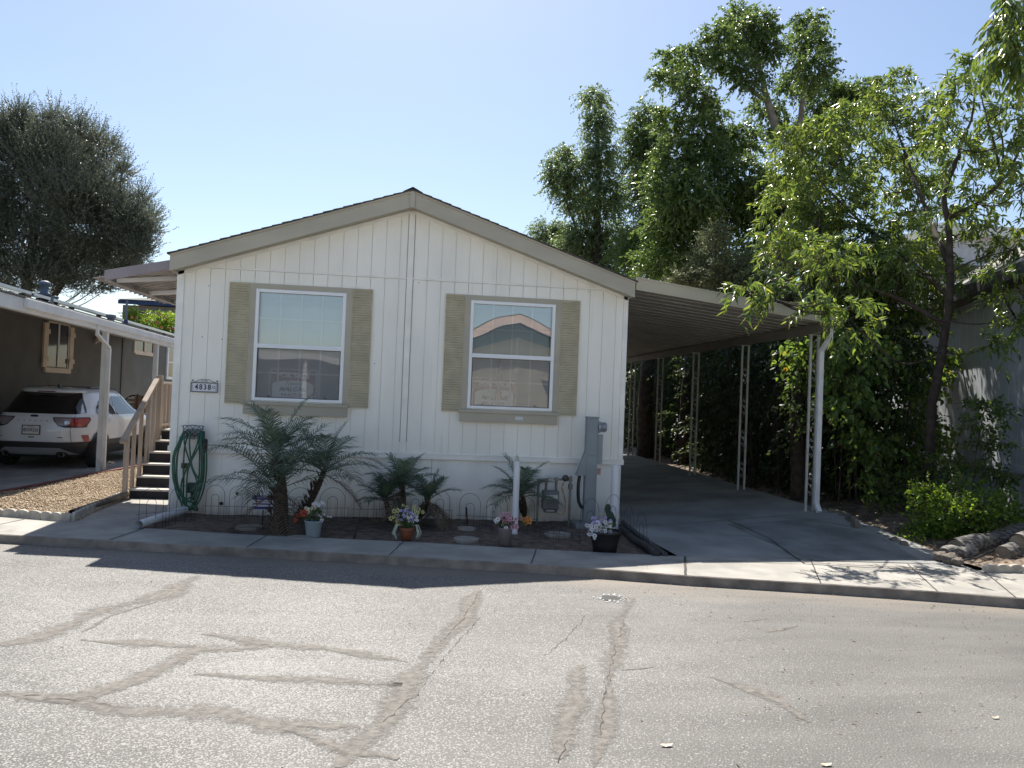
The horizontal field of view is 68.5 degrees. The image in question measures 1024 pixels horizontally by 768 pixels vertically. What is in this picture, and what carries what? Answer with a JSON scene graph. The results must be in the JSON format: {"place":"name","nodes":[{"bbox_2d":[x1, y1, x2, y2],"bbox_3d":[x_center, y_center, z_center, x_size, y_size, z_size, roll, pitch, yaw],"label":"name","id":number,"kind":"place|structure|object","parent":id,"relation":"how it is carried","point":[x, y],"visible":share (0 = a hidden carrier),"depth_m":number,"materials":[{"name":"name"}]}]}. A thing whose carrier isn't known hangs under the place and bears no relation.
{"place":"outdoors","nodes":[
{"label":"outdoors","id":0,"kind":"place"},
{"bbox_2d":[0,448,148,489],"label":"neighbour drive","id":1,"kind":"structure","parent":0,"point":[23,471],"depth_m":15.31,"materials":[{"name":"concrete"}]},
{"bbox_2d":[0,465,142,492],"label":"brick edging","id":2,"kind":"object","parent":1,"relation":"on","point":[48,482],"visible":0.46,"depth_m":13.12,"materials":[{"name":"brick"}]},
{"bbox_2d":[0,384,149,466],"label":"parked car","id":3,"kind":"object","parent":1,"relation":"on","point":[54,421],"visible":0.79,"depth_m":15.37,"materials":[{"name":"white metal"}]},
{"bbox_2d":[0,289,173,471],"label":"neighbour house","id":4,"kind":"structure","parent":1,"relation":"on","point":[44,343],"depth_m":18.07,"materials":[{"name":"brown paint"}]},
{"bbox_2d":[0,283,31,295],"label":"solar panel","id":5,"kind":"object","parent":4,"relation":"on","point":[23,291],"visible":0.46,"depth_m":13.12,"materials":[{"name":"glass"}]},
{"bbox_2d":[37,280,58,304],"bbox_3d":[-9.284,-1.736,15.050,0.384,0.660,0.248,3,-1,-36],"label":"roof vent","id":6,"kind":"object","parent":4,"relation":"on","point":[44,285],"visible":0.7,"depth_m":14.96,"materials":[{"name":"metal"}]},
{"bbox_2d":[41,320,75,373],"bbox_3d":[-11.523,-0.969,19.123,0.075,1.380,1.640,2,-1,-7],"label":"window","id":7,"kind":"structure","parent":4,"relation":"in","point":[58,338],"depth_m":19.08,"materials":[{"name":"beige glass"}]},
{"bbox_2d":[0,287,123,320],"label":"solar panel","id":8,"kind":"object","parent":4,"relation":"on","point":[60,302],"visible":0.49,"depth_m":15.26,"materials":[{"name":"glass"}]},
{"bbox_2d":[110,335,122,393],"bbox_3d":[-11.993,0.131,22.628,0.040,3.230,0.900,2,-1,-7],"label":"door","id":9,"kind":"structure","parent":4,"relation":"in","point":[116,342],"depth_m":22.69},
{"bbox_2d":[59,304,173,335],"bbox_3d":[-10.238,-1.616,19.684,1.702,0.575,3.901,2,-1,-7],"label":"solar panel","id":10,"kind":"object","parent":4,"relation":"on","point":[146,327],"visible":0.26,"depth_m":19.48,"materials":[{"name":"glass"}]},
{"bbox_2d":[133,340,153,355],"bbox_3d":[-12.204,-1.202,24.963,0.050,0.500,1.810,2,-1,-7],"label":"window","id":11,"kind":"structure","parent":4,"relation":"in","point":[140,348],"depth_m":24.83,"materials":[{"name":"beige glass"}]},
{"bbox_2d":[165,347,173,379],"bbox_3d":[-12.597,-0.795,28.209,0.050,1.270,2.080,2,-1,-7],"label":"window","id":12,"kind":"structure","parent":4,"relation":"in","point":[170,351],"depth_m":27.47,"materials":[{"name":"glass"}]},
{"bbox_2d":[127,397,145,414],"bbox_3d":[-11.143,1.026,22.112,0.560,1.269,0.808,2,-1,-7],"label":"rocking chair","id":13,"kind":"object","parent":1,"relation":"on","point":[128,400],"visible":0.08,"depth_m":22.32,"materials":[{"name":"brown wood"}]},
{"bbox_2d":[134,394,144,409],"bbox_3d":[-10.986,0.594,22.302,0.420,0.566,0.089,2,-1,-7],"label":"cloth","id":14,"kind":"object","parent":13,"relation":"hanging from","point":[138,400],"visible":0.36,"depth_m":22.30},
{"bbox_2d":[118,304,175,333],"bbox_3d":[-16.778,-0.986,35.335,3.891,5.494,2.310,2,-1,-7],"label":"flowering shrub","id":15,"kind":"object","parent":1,"relation":"on","point":[166,323],"visible":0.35,"depth_m":35.08,"materials":[{"name":"green plant"}]},
{"bbox_2d":[0,465,164,520],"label":"gravel base","id":16,"kind":"object","parent":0,"point":[68,493],"visible":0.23,"depth_m":11.78,"materials":[{"name":"gravel"}]},
{"bbox_2d":[3,508,41,519],"bbox_3d":[-6.287,1.712,9.656,0.538,0.200,0.045,2,-1,9],"label":"scalloped edger","id":17,"kind":"object","parent":16,"relation":"on","point":[22,514],"visible":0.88,"depth_m":9.63,"materials":[{"name":"concrete"}]},
{"bbox_2d":[41,511,70,521],"bbox_3d":[-5.799,1.730,9.574,0.428,0.200,0.045,2,-1,11],"label":"scalloped edger","id":18,"kind":"object","parent":16,"relation":"on","point":[53,516],"visible":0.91,"depth_m":9.55,"materials":[{"name":"concrete"}]},
{"bbox_2d":[71,507,87,520],"bbox_3d":[-5.624,1.736,9.774,0.045,0.210,0.501,3,-1,-13],"label":"scalloped edger","id":19,"kind":"object","parent":16,"relation":"on","point":[78,514],"visible":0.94,"depth_m":9.70,"materials":[{"name":"concrete"}]},
{"bbox_2d":[68,492,128,513],"bbox_3d":[-5.801,1.679,10.616,0.090,0.090,1.802,2,-1,-7],"label":"edging","id":20,"kind":"object","parent":16,"relation":"on","point":[110,499],"visible":0.81,"depth_m":10.73,"materials":[{"name":"concrete"}]},
{"bbox_2d":[60,498,167,526],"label":"path","id":21,"kind":"structure","parent":0,"point":[123,512],"depth_m":10.30,"materials":[{"name":"concrete"}]},
{"bbox_2d":[119,376,171,498],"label":"porch steps","id":22,"kind":"structure","parent":21,"relation":"on","point":[156,467],"depth_m":12.16,"materials":[{"name":"paint"}]},
{"bbox_2d":[143,512,649,554],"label":"garden soil","id":23,"kind":"structure","parent":0,"point":[380,527],"depth_m":9.86,"materials":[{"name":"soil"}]},
{"bbox_2d":[136,485,194,527],"bbox_3d":[-4.431,1.594,9.647,0.006,0.562,0.786,2,-1,37],"label":"wire border fence","id":24,"kind":"object","parent":23,"relation":"on","point":[165,522],"visible":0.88,"depth_m":9.67,"materials":[{"name":"metal"}]},
{"bbox_2d":[205,485,270,518],"bbox_3d":[-3.769,1.658,10.371,0.947,0.513,0.005,2,-1,-4],"label":"wire border fence","id":25,"kind":"object","parent":23,"relation":"on","point":[223,515],"visible":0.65,"depth_m":10.36,"materials":[{"name":"metal"}]},
{"bbox_2d":[235,524,262,530],"bbox_3d":[-3.376,1.855,9.652,0.340,0.066,0.293,2,-1,-7],"label":"stepping stone","id":26,"kind":"object","parent":23,"relation":"on","point":[254,527],"visible":0.69,"depth_m":9.58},
{"bbox_2d":[252,494,273,524],"bbox_3d":[-3.307,1.678,9.980,0.289,0.417,0.030,2,-1,-7],"label":"yard sign","id":27,"kind":"object","parent":23,"relation":"on","point":[263,505],"visible":0.69,"depth_m":9.97,"materials":[{"name":"white plastic"}]},
{"bbox_2d":[203,391,340,531],"bbox_3d":[-3.037,0.993,9.547,1.515,1.871,1.765,2,-1,18],"label":"pygmy palm","id":28,"kind":"object","parent":23,"relation":"on","point":[283,438],"visible":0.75,"depth_m":9.51,"materials":[{"name":"plant"}]},
{"bbox_2d":[192,405,366,536],"bbox_3d":[-2.928,1.325,9.565,2.184,2.093,2.144,2,-1,-7],"label":"pygmy palm","id":29,"kind":"object","parent":23,"relation":"on","point":[278,519],"visible":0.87,"depth_m":9.42,"materials":[{"name":"plant"}]},
{"bbox_2d":[293,501,331,537],"bbox_3d":[-2.445,1.653,9.214,0.449,0.447,0.283,2,-1,-7],"label":"flower bucket","id":30,"kind":"object","parent":23,"relation":"on","point":[313,526],"visible":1,"depth_m":9.17,"materials":[{"name":"plastic"}]},
{"bbox_2d":[257,419,381,522],"bbox_3d":[-2.514,1.208,10.001,1.672,1.523,1.515,2,-1,-7],"label":"pygmy palm","id":31,"kind":"object","parent":23,"relation":"on","point":[313,492],"visible":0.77,"depth_m":9.97,"materials":[{"name":"plant"}]},
{"bbox_2d":[353,469,417,522],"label":"pygmy palm","id":32,"kind":"object","parent":23,"relation":"on","point":[384,491],"visible":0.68,"depth_m":10.27,"materials":[{"name":"plant"}]},
{"bbox_2d":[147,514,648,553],"bbox_3d":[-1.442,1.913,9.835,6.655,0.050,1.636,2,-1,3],"label":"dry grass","id":33,"kind":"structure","parent":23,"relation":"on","point":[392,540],"depth_m":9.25,"materials":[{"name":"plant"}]},
{"bbox_2d":[360,452,440,523],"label":"pygmy palm","id":34,"kind":"object","parent":23,"relation":"on","point":[401,475],"visible":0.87,"depth_m":10.20,"materials":[{"name":"plant"}]},
{"bbox_2d":[353,489,451,521],"bbox_3d":[-1.559,1.757,10.710,1.424,0.503,0.005,2,-1,-10],"label":"wire border fence","id":35,"kind":"object","parent":23,"relation":"on","point":[379,509],"visible":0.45,"depth_m":10.66,"materials":[{"name":"metal"}]},
{"bbox_2d":[389,504,424,540],"bbox_3d":[-1.318,1.698,9.269,0.390,0.449,0.298,2,-1,26],"label":"flower pot","id":36,"kind":"object","parent":23,"relation":"on","point":[406,531],"visible":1,"depth_m":9.21,"materials":[{"name":"ceramic"}]},
{"bbox_2d":[400,468,461,530],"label":"pygmy palm","id":37,"kind":"object","parent":23,"relation":"on","point":[427,494],"visible":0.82,"depth_m":10.27,"materials":[{"name":"plant"}]},
{"bbox_2d":[453,536,478,543],"bbox_3d":[-0.572,1.962,9.421,0.323,0.066,0.278,2,-1,-7],"label":"stepping stone","id":38,"kind":"object","parent":23,"relation":"on","point":[463,539],"visible":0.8,"depth_m":9.34,"materials":[{"name":"stone"}]},
{"bbox_2d":[459,493,537,531],"bbox_3d":[-0.206,1.783,10.268,1.114,0.542,0.005,2,-1,6],"label":"wire border fence","id":39,"kind":"object","parent":23,"relation":"on","point":[482,526],"visible":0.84,"depth_m":10.28,"materials":[{"name":"metal"}]},
{"bbox_2d":[493,512,531,546],"bbox_3d":[0.011,1.766,9.203,0.515,0.414,0.292,2,-1,-7],"label":"flower pot","id":40,"kind":"object","parent":23,"relation":"on","point":[504,535],"visible":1,"depth_m":9.13,"materials":[{"name":"ceramic"}]},
{"bbox_2d":[512,460,519,533],"bbox_3d":[0.049,1.551,10.012,0.087,1.057,0.087,2,-1,-7],"label":"pipe bollard","id":41,"kind":"object","parent":23,"relation":"on","point":[515,498],"visible":0.88,"depth_m":9.98,"materials":[{"name":"white plastic"}]},
{"bbox_2d":[479,452,565,517],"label":"pygmy palm","id":42,"kind":"object","parent":23,"relation":"on","point":[524,485],"visible":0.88,"depth_m":10.67,"materials":[{"name":"plant"}]},
{"bbox_2d":[536,475,572,525],"bbox_3d":[0.610,1.683,10.883,0.527,0.749,0.159,2,-1,-7],"label":"gas meter","id":43,"kind":"object","parent":23,"relation":"on","point":[549,506],"visible":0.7,"depth_m":10.85,"materials":[{"name":"grey metal"}]},
{"bbox_2d":[544,531,570,538],"bbox_3d":[0.606,2.019,9.998,0.353,0.066,0.304,2,-1,-7],"label":"stepping stone","id":44,"kind":"object","parent":23,"relation":"on","point":[559,535],"visible":0.66,"depth_m":9.90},
{"bbox_2d":[570,416,606,528],"bbox_3d":[1.129,1.279,10.852,0.451,1.615,0.400,2,-1,-7],"label":"meter pedestal","id":45,"kind":"object","parent":23,"relation":"on","point":[591,459],"visible":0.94,"depth_m":10.83,"materials":[{"name":"grey painted metal"},{"name":"black plastic"},{"name":"glass"}]},
{"bbox_2d":[585,421,597,520],"bbox_3d":[1.143,1.248,10.831,0.131,1.437,0.006,2,-1,-7],"label":"door panel","id":46,"kind":"structure","parent":45,"relation":"in","point":[592,429],"depth_m":10.83,"materials":[{"name":"metal"}]},
{"bbox_2d":[577,494,622,543],"bbox_3d":[1.181,1.791,9.910,0.006,0.622,1.226,2,-1,36],"label":"wire border fence","id":47,"kind":"object","parent":23,"relation":"on","point":[593,515],"visible":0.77,"depth_m":9.75,"materials":[{"name":"metal"}]},
{"bbox_2d":[585,516,621,552],"bbox_3d":[1.089,1.798,9.025,0.461,0.429,0.400,2,-1,-7],"label":"flower tub","id":48,"kind":"object","parent":23,"relation":"on","point":[605,537],"visible":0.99,"depth_m":8.91,"materials":[{"name":"plastic"}]},
{"bbox_2d":[605,504,615,526],"bbox_3d":[1.344,1.798,10.270,0.168,0.325,0.039,2,-1,-7],"label":"cactus paddle","id":49,"kind":"object","parent":23,"relation":"on","point":[611,516],"visible":0.87,"depth_m":10.26,"materials":[{"name":"plant"}]},
{"bbox_2d":[610,464,620,528],"bbox_3d":[1.449,1.643,10.604,0.127,1.004,0.127,2,-1,-7],"label":"pipe bollard","id":50,"kind":"object","parent":23,"relation":"on","point":[615,483],"visible":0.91,"depth_m":10.55,"materials":[{"name":"white plastic"}]},
{"bbox_2d":[623,506,648,541],"bbox_3d":[1.609,1.877,9.822,0.006,0.483,1.173,2,-1,-7],"label":"wire border fence","id":51,"kind":"object","parent":23,"relation":"on","point":[636,526],"visible":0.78,"depth_m":9.76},
{"bbox_2d":[620,526,659,555],"bbox_3d":[1.601,2.004,9.627,0.122,0.097,1.647,2,-1,-6],"label":"edging strip","id":52,"kind":"object","parent":23,"relation":"on","point":[642,544],"visible":0.95,"depth_m":9.36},
{"bbox_2d":[621,520,667,555],"bbox_3d":[1.700,2.019,9.936,0.094,0.083,2.232,2,-1,-4],"label":"edging strip","id":53,"kind":"object","parent":23,"relation":"on","point":[662,551],"visible":0.6,"depth_m":9.69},
{"bbox_2d":[0,543,1023,767],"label":"road","id":54,"kind":"structure","parent":0,"point":[468,711],"depth_m":5.29,"materials":[{"name":"asphalt"}]},
{"bbox_2d":[13,602,624,760],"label":"road cracks","id":55,"kind":"object","parent":54,"relation":"on","point":[409,698],"visible":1,"depth_m":4.66,"materials":[{"name":"asphalt"}]},
{"bbox_2d":[0,575,810,766],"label":"crack seal","id":56,"kind":"object","parent":54,"relation":"on","point":[349,749],"visible":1,"depth_m":4.80,"materials":[{"name":"asphalt"}]},
{"bbox_2d":[0,534,1023,607],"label":"kerb","id":57,"kind":"structure","parent":54,"relation":"on","point":[925,595],"depth_m":8.20,"materials":[{"name":"concrete"}]},
{"bbox_2d":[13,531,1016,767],"bbox_3d":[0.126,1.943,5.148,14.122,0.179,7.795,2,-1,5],"label":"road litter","id":58,"kind":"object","parent":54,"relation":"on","point":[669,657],"visible":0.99,"depth_m":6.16,"materials":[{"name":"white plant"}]},
{"bbox_2d":[592,594,627,602],"bbox_3d":[0.961,2.073,7.276,0.322,0.006,0.320,3,-1,-36],"label":"pothole with loose gravel","id":59,"kind":"object","parent":54,"relation":"on","point":[613,598],"visible":1,"depth_m":7.27,"materials":[{"name":"gravel"}]},
{"bbox_2d":[0,517,1023,597],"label":"sidewalk","id":60,"kind":"structure","parent":0,"point":[902,576],"depth_m":8.56,"materials":[{"name":"concrete"}]},
{"bbox_2d":[135,505,190,528],"bbox_3d":[-4.545,1.730,9.864,0.099,0.109,1.296,2,-1,3],"label":"drain pipe","id":61,"kind":"object","parent":60,"relation":"on","point":[144,522],"visible":0.84,"depth_m":9.66,"materials":[{"name":"plastic"}]},
{"bbox_2d":[982,564,1022,572],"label":"scalloped edger","id":62,"kind":"object","parent":60,"relation":"on","point":[1011,568],"visible":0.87,"depth_m":8.65,"materials":[{"name":"concrete"}]},
{"bbox_2d":[0,0,1023,396],"label":"sky","id":63,"kind":"structure","parent":0,"point":[248,115],"materials":[{"name":"blue"}]},
{"bbox_2d":[523,215,592,262],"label":"ficus tree","id":64,"kind":"object","parent":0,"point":[551,229],"visible":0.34,"depth_m":32.95,"materials":[{"name":"green plant"}]},
{"bbox_2d":[345,407,981,570],"bbox_3d":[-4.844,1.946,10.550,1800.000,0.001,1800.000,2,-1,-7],"label":"ground","id":65,"kind":"structure","parent":0,"point":[964,564],"depth_m":9.73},
{"bbox_2d":[0,83,178,306],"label":"melaleuca tree","id":66,"kind":"object","parent":65,"relation":"on","point":[66,182],"visible":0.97,"depth_m":37.20,"materials":[{"name":"green plant"}]},
{"bbox_2d":[118,298,175,327],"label":"distant house","id":67,"kind":"structure","parent":65,"relation":"on","point":[144,304],"depth_m":40.08,"materials":[{"name":"blue"}]},
{"bbox_2d":[167,187,637,521],"bbox_3d":[-2.445,-0.273,18.890,6.620,4.840,16.647,2,-1,-7],"label":"mobile home","id":68,"kind":"object","parent":65,"relation":"on","point":[399,321],"visible":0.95,"depth_m":10.96,"materials":[{"name":"paint"}]},
{"bbox_2d":[93,260,176,305],"bbox_3d":[-5.471,-1.588,12.044,1.148,0.374,2.980,2,-1,-7],"label":"patio awning","id":69,"kind":"object","parent":68,"relation":"attached to","point":[156,281],"visible":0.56,"depth_m":11.10,"materials":[{"name":"white metal"}]},
{"bbox_2d":[187,482,195,499],"bbox_3d":[-4.464,1.499,10.500,0.130,0.240,0.080,2,-1,-7],"label":"hose timer","id":70,"kind":"object","parent":68,"relation":"attached to","point":[190,485],"visible":0.79,"depth_m":10.46,"materials":[{"name":"black plastic"}]},
{"bbox_2d":[179,425,205,438],"bbox_3d":[-4.459,0.670,10.543,0.367,0.204,0.137,2,-1,-7],"label":"hose hanger","id":71,"kind":"object","parent":68,"relation":"attached to","point":[194,432],"visible":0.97,"depth_m":10.49,"materials":[{"name":"grey metal"}]},
{"bbox_2d":[172,431,207,510],"bbox_3d":[-4.481,1.210,10.442,0.471,1.116,0.139,2,-1,-7],"label":"garden hose","id":72,"kind":"object","parent":71,"relation":"hanging from","point":[202,443],"visible":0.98,"depth_m":10.41,"materials":[{"name":"green plastic"}]},
{"bbox_2d":[190,379,217,392],"bbox_3d":[-4.340,0.024,10.615,0.372,0.190,0.030,2,-1,-7],"label":"house number","id":73,"kind":"object","parent":68,"relation":"attached to","point":[201,386],"visible":1,"depth_m":10.61,"materials":[{"name":"metal"}]},
{"bbox_2d":[269,369,316,398],"bbox_3d":[-3.156,0.048,10.827,0.665,0.513,0.010,2,-1,-7],"label":"for sale sign","id":74,"kind":"object","parent":68,"relation":"attached to","point":[287,385],"visible":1,"depth_m":10.82,"materials":[{"name":"paper"}]},
{"bbox_2d":[251,288,346,402],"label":"window","id":75,"kind":"structure","parent":68,"relation":"in","point":[296,330],"depth_m":10.88,"materials":[{"name":"glass"}]},
{"bbox_2d":[472,377,516,405],"bbox_3d":[-0.267,0.176,11.162,0.656,0.524,0.010,2,-1,-7],"label":"for sale sign","id":76,"kind":"object","parent":68,"relation":"attached to","point":[480,392],"visible":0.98,"depth_m":11.16,"materials":[{"name":"paper"}]},
{"bbox_2d":[494,359,501,400],"bbox_3d":[-0.197,-0.065,11.165,0.110,0.620,0.006,2,-1,-7],"label":"folded flag","id":77,"kind":"object","parent":68,"relation":"hanging from","point":[498,392],"visible":1,"depth_m":11.16,"materials":[{"name":"beige fabric"}]},
{"bbox_2d":[467,300,555,410],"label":"window","id":78,"kind":"structure","parent":68,"relation":"in","point":[520,335],"depth_m":11.23,"materials":[{"name":"glass"}]},
{"bbox_2d":[860,222,1023,318],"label":"white house","id":79,"kind":"structure","parent":65,"relation":"on","point":[966,252],"depth_m":27.20,"materials":[{"name":"paint"}]},
{"bbox_2d":[618,452,974,569],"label":"driveway","id":80,"kind":"structure","parent":0,"point":[672,500],"depth_m":11.69,"materials":[{"name":"concrete"}]},
{"bbox_2d":[626,277,835,512],"bbox_3d":[2.597,0.307,17.824,3.250,3.462,13.320,2,-1,-7],"label":"carport","id":81,"kind":"object","parent":80,"relation":"on","point":[665,319],"visible":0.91,"depth_m":13.11,"materials":[{"name":"paint"}]},
{"bbox_2d":[631,515,915,567],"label":"driveway joints","id":82,"kind":"object","parent":80,"relation":"on","point":[786,550],"visible":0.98,"depth_m":8.90,"materials":[{"name":"concrete"}]},
{"bbox_2d":[728,520,929,563],"bbox_3d":[4.184,2.067,10.018,1.907,0.122,2.277,2,-1,-7],"label":"driveway patch","id":83,"kind":"object","parent":80,"relation":"on","point":[813,541],"visible":1,"depth_m":9.96,"materials":[{"name":"concrete"}]},
{"bbox_2d":[941,552,956,564],"bbox_3d":[5.272,2.108,9.045,0.198,0.168,0.203,2,-1,-7],"label":"edging stone","id":84,"kind":"object","parent":80,"relation":"on","point":[947,558],"visible":0.8,"depth_m":9.00,"materials":[{"name":"stone"}]},
{"bbox_2d":[623,442,1023,567],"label":"planting bed","id":85,"kind":"object","parent":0,"point":[861,512],"visible":0.17,"depth_m":12.40,"materials":[{"name":"soil"}]},
{"bbox_2d":[533,82,640,278],"bbox_3d":[3.420,-5.187,31.235,5.342,15.372,4.106,2,-1,-7],"label":"ficus tree","id":86,"kind":"object","parent":85,"relation":"on","point":[567,163],"visible":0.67,"depth_m":30.96,"materials":[{"name":"green plant"}]},
{"bbox_2d":[636,359,654,457],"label":"tree trunk","id":87,"kind":"object","parent":85,"relation":"on","point":[645,390],"visible":0.45,"depth_m":23.32,"materials":[{"name":"brown plant"}]},
{"bbox_2d":[598,96,705,382],"bbox_3d":[5.582,-4.307,28.323,4.589,13.655,3.641,2,-1,-7],"label":"ficus tree","id":88,"kind":"object","parent":85,"relation":"on","point":[639,144],"visible":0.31,"depth_m":28.43,"materials":[{"name":"green plant"}]},
{"bbox_2d":[679,279,702,463],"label":"tree trunk","id":89,"kind":"object","parent":85,"relation":"on","point":[685,439],"visible":0.33,"depth_m":20.85,"materials":[{"name":"brown plant"}]},
{"bbox_2d":[662,215,768,471],"bbox_3d":[4.891,-0.869,18.075,2.524,6.371,1.884,1,-1,43],"label":"ficus tree","id":90,"kind":"object","parent":85,"relation":"on","point":[711,274],"visible":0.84,"depth_m":17.85,"materials":[{"name":"green plant"}]},
{"bbox_2d":[619,0,899,417],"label":"ficus tree","id":91,"kind":"object","parent":85,"relation":"on","point":[681,211],"visible":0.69,"depth_m":21.35,"materials":[{"name":"green plant"}]},
{"bbox_2d":[623,218,949,505],"bbox_3d":[5.821,0.188,22.507,3.709,6.354,19.623,2,-1,-4],"label":"hedge","id":92,"kind":"object","parent":85,"relation":"on","point":[717,429],"visible":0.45,"depth_m":16.23,"materials":[{"name":"green plant"}]},
{"bbox_2d":[772,231,800,485],"bbox_3d":[5.856,-0.426,15.964,0.734,5.775,0.298,3,-1,-38],"label":"tree trunk","id":93,"kind":"object","parent":85,"relation":"on","point":[780,426],"visible":0.23,"depth_m":15.72,"materials":[{"name":"brown plant"}]},
{"bbox_2d":[789,211,822,500],"bbox_3d":[5.643,-0.467,14.322,0.752,5.778,0.322,3,-1,-37],"label":"tree trunk","id":94,"kind":"object","parent":85,"relation":"on","point":[797,458],"visible":0.45,"depth_m":14.07,"materials":[{"name":"brown plant"}]},
{"bbox_2d":[767,325,965,504],"bbox_3d":[6.490,0.671,13.937,5.285,3.607,2.671,3,-1,-40],"label":"shrub","id":95,"kind":"object","parent":85,"relation":"on","point":[860,394],"visible":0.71,"depth_m":13.26,"materials":[{"name":"green plant"}]},
{"bbox_2d":[716,48,1023,510],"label":"ash tree","id":96,"kind":"object","parent":85,"relation":"on","point":[835,146],"visible":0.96,"depth_m":13.22,"materials":[{"name":"green plant"}]},
{"bbox_2d":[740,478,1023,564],"bbox_3d":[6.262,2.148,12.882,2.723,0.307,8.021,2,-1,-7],"label":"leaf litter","id":97,"kind":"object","parent":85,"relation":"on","point":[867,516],"visible":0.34,"depth_m":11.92,"materials":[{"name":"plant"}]},
{"bbox_2d":[811,349,955,492],"bbox_3d":[7.494,0.834,15.600,3.598,3.670,1.848,2,-1,-7],"label":"dark shrub","id":98,"kind":"object","parent":85,"relation":"on","point":[937,418],"visible":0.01,"depth_m":15.37,"materials":[{"name":"green plant"}]},
{"bbox_2d":[848,449,985,516],"bbox_3d":[6.556,1.655,12.173,2.348,1.267,1.228,2,-1,-7],"label":"shrub","id":99,"kind":"object","parent":85,"relation":"on","point":[948,471],"visible":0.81,"depth_m":12.08,"materials":[{"name":"green plant"}]},
{"bbox_2d":[876,247,1023,515],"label":"bluegrey house","id":100,"kind":"structure","parent":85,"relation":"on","point":[977,374],"depth_m":13.58,"materials":[{"name":"paint"}]},
{"bbox_2d":[893,471,1023,544],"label":"shrub","id":101,"kind":"object","parent":85,"relation":"on","point":[977,515],"visible":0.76,"depth_m":10.39,"materials":[{"name":"green plant"}]},
{"bbox_2d":[938,543,978,557],"bbox_3d":[5.612,2.132,9.464,0.589,0.252,0.211,3,-1,-28],"label":"log","id":102,"kind":"object","parent":85,"relation":"on","point":[968,550],"visible":0.54,"depth_m":9.39,"materials":[{"name":"grey wood"}]},
{"bbox_2d":[946,523,1023,550],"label":"log","id":103,"kind":"object","parent":85,"relation":"on","point":[991,539],"visible":0.6,"depth_m":9.89,"materials":[{"name":"grey wood"}]},
{"bbox_2d":[954,393,1023,494],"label":"shrub","id":104,"kind":"object","parent":85,"relation":"on","point":[999,414],"visible":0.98,"depth_m":11.41,"materials":[{"name":"green plant"}]},
{"bbox_2d":[967,0,1023,120],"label":"avocado tree","id":105,"kind":"object","parent":85,"relation":"on","point":[1008,33],"visible":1,"depth_m":9.30,"materials":[{"name":"green plant"}]},
{"bbox_2d":[993,542,1023,558],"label":"log","id":106,"kind":"object","parent":85,"relation":"on","point":[1009,550],"visible":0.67,"depth_m":9.40,"materials":[{"name":"grey wood"}]},
{"bbox_2d":[1009,530,1023,550],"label":"log","id":107,"kind":"object","parent":85,"relation":"on","point":[1018,537],"visible":0.77,"depth_m":9.57,"materials":[{"name":"grey wood"}]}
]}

